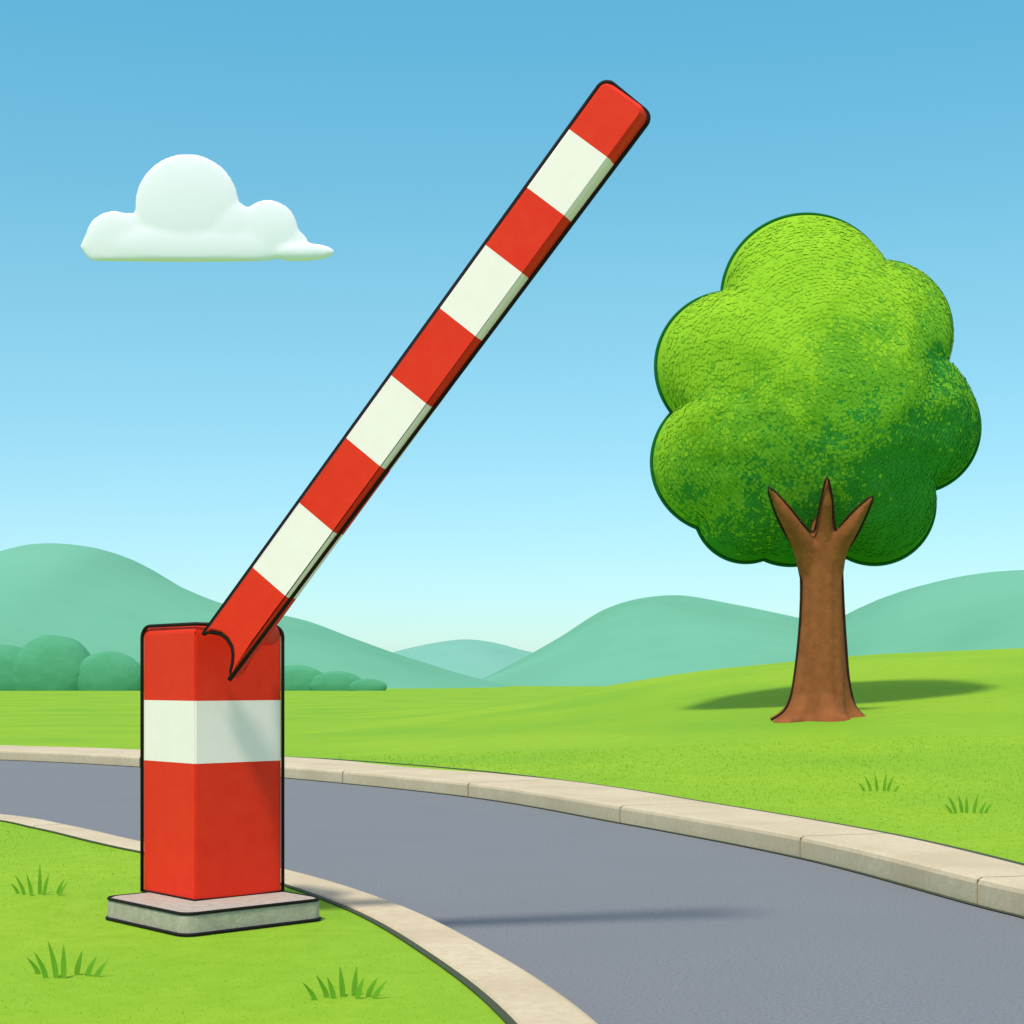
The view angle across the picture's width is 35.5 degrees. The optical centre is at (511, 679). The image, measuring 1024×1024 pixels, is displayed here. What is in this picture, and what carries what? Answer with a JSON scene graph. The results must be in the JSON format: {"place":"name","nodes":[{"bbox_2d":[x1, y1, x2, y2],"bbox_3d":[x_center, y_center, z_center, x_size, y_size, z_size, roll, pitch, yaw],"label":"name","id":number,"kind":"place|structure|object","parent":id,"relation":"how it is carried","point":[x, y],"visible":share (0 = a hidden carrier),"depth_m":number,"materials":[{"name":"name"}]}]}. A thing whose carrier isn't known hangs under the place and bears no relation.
{"place":"outdoors","nodes":[
{"label":"outdoors","id":0,"kind":"place"},
{"bbox_2d":[81,154,333,261],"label":"cloud","id":1,"kind":"structure","parent":0,"point":[190,208],"depth_m":618.14,"materials":[{"name":"white"}]},
{"bbox_2d":[0,543,509,688],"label":"hill","id":2,"kind":"structure","parent":0,"point":[91,600],"depth_m":215.64,"materials":[{"name":"green plant"}]},
{"bbox_2d":[393,639,532,678],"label":"hill","id":3,"kind":"structure","parent":0,"point":[479,659],"depth_m":432.06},
{"bbox_2d":[0,648,1023,1023],"bbox_3d":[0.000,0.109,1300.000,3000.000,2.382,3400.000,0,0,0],"label":"ground","id":4,"kind":"structure","parent":0,"point":[966,696],"depth_m":16.69,"materials":[{"name":"green plant"}]},
{"bbox_2d":[0,645,20,690],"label":"bush","id":5,"kind":"object","parent":4,"relation":"on","point":[8,653],"visible":0.3,"depth_m":149.13,"materials":[{"name":"green plant"}]},
{"bbox_2d":[12,866,67,895],"bbox_3d":[-2.198,0.930,7.448,0.292,0.151,0.076,0,0,0],"label":"grass tuft","id":6,"kind":"object","parent":4,"relation":"on","point":[60,889],"visible":1,"depth_m":7.44,"materials":[{"name":"green plant"}]},
{"bbox_2d":[12,635,90,690],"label":"bush","id":7,"kind":"object","parent":4,"relation":"on","point":[48,663],"visible":0.66,"depth_m":148.50,"materials":[{"name":"green plant"}]},
{"bbox_2d":[27,942,107,978],"bbox_3d":[-1.504,0.938,5.399,0.293,0.134,0.081,0,0,0],"label":"grass tuft","id":8,"kind":"object","parent":4,"relation":"on","point":[64,969],"visible":1,"depth_m":5.37,"materials":[{"name":"green plant"}]},
{"bbox_2d":[77,651,139,690],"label":"bush","id":9,"kind":"object","parent":4,"relation":"on","point":[109,671],"visible":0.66,"depth_m":148.47,"materials":[{"name":"green plant"}]},
{"bbox_2d":[285,665,321,690],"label":"bush","id":10,"kind":"object","parent":4,"relation":"on","point":[299,677],"visible":0.44,"depth_m":149.26,"materials":[{"name":"green plant"}]},
{"bbox_2d":[310,671,360,690],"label":"bush","id":11,"kind":"object","parent":4,"relation":"on","point":[334,681],"visible":0.66,"depth_m":148.99,"materials":[{"name":"green plant"}]},
{"bbox_2d":[302,967,386,999],"bbox_3d":[-0.526,0.953,5.031,0.266,0.104,0.059,0,0,-6],"label":"grass tuft","id":12,"kind":"object","parent":4,"relation":"on","point":[356,992],"visible":1,"depth_m":5.04,"materials":[{"name":"green plant"}]},
{"bbox_2d":[349,679,386,690],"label":"bush","id":13,"kind":"object","parent":4,"relation":"on","point":[368,685],"visible":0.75,"depth_m":148.70,"materials":[{"name":"green plant"}]},
{"bbox_2d":[105,80,650,936],"bbox_3d":[-0.637,-0.608,6.283,2.257,3.277,0.811,0,0,33],"label":"boom barrier","id":14,"kind":"object","parent":4,"relation":"on","point":[211,776],"visible":1,"depth_m":6.43,"materials":[{"name":"metal"}]},
{"bbox_2d":[650,212,981,722],"bbox_3d":[4.647,-3.227,24.506,4.447,7.833,3.809,0,0,-34],"label":"tree","id":15,"kind":"object","parent":4,"relation":"on","point":[821,423],"visible":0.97,"depth_m":23.30,"materials":[{"name":"green plant"}]},
{"bbox_2d":[859,773,899,791],"bbox_3d":[3.239,0.900,14.109,0.358,0.173,0.053,0,0,0],"label":"grass tuft","id":16,"kind":"object","parent":4,"relation":"on","point":[876,785],"visible":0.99,"depth_m":14.12,"materials":[{"name":"green plant"}]},
{"bbox_2d":[945,796,991,813],"bbox_3d":[3.429,0.931,12.010,0.372,0.147,0.053,0,0,0],"label":"grass tuft","id":17,"kind":"object","parent":4,"relation":"on","point":[966,807],"visible":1,"depth_m":12.01,"materials":[{"name":"green plant"}]},
{"bbox_2d":[0,760,1023,1023],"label":"road","id":18,"kind":"structure","parent":0,"point":[602,920],"depth_m":7.77,"materials":[{"name":"grey asphalt"}]},
{"bbox_2d":[0,814,596,1023],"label":"kerb","id":19,"kind":"structure","parent":18,"relation":"on","point":[518,995],"depth_m":5.89,"materials":[{"name":"concrete"}]},
{"bbox_2d":[0,820,516,1023],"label":"kerb seam","id":20,"kind":"object","parent":19,"relation":"on","point":[505,1016],"visible":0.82,"depth_m":5.85,"materials":[{"name":"beige concrete"}]},
{"bbox_2d":[0,745,1023,915],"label":"kerb","id":21,"kind":"structure","parent":18,"relation":"on","point":[990,882],"depth_m":11.42,"materials":[{"name":"concrete"}]},
{"bbox_2d":[285,756,1023,865],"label":"kerb seam","id":22,"kind":"object","parent":21,"relation":"on","point":[999,858],"visible":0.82,"depth_m":11.29,"materials":[{"name":"beige concrete"}]},
{"bbox_2d":[0,0,1023,651],"label":"sky","id":23,"kind":"structure","parent":0,"point":[168,418],"materials":[{"name":"blue"}]},
{"bbox_2d":[483,595,798,685],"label":"hill","id":24,"kind":"structure","parent":0,"point":[644,638],"depth_m":297.24,"materials":[{"name":"green plant"}]},
{"bbox_2d":[845,570,1023,655],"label":"hill","id":25,"kind":"structure","parent":0,"point":[982,611],"depth_m":259.17,"materials":[{"name":"green plant"}]}
]}

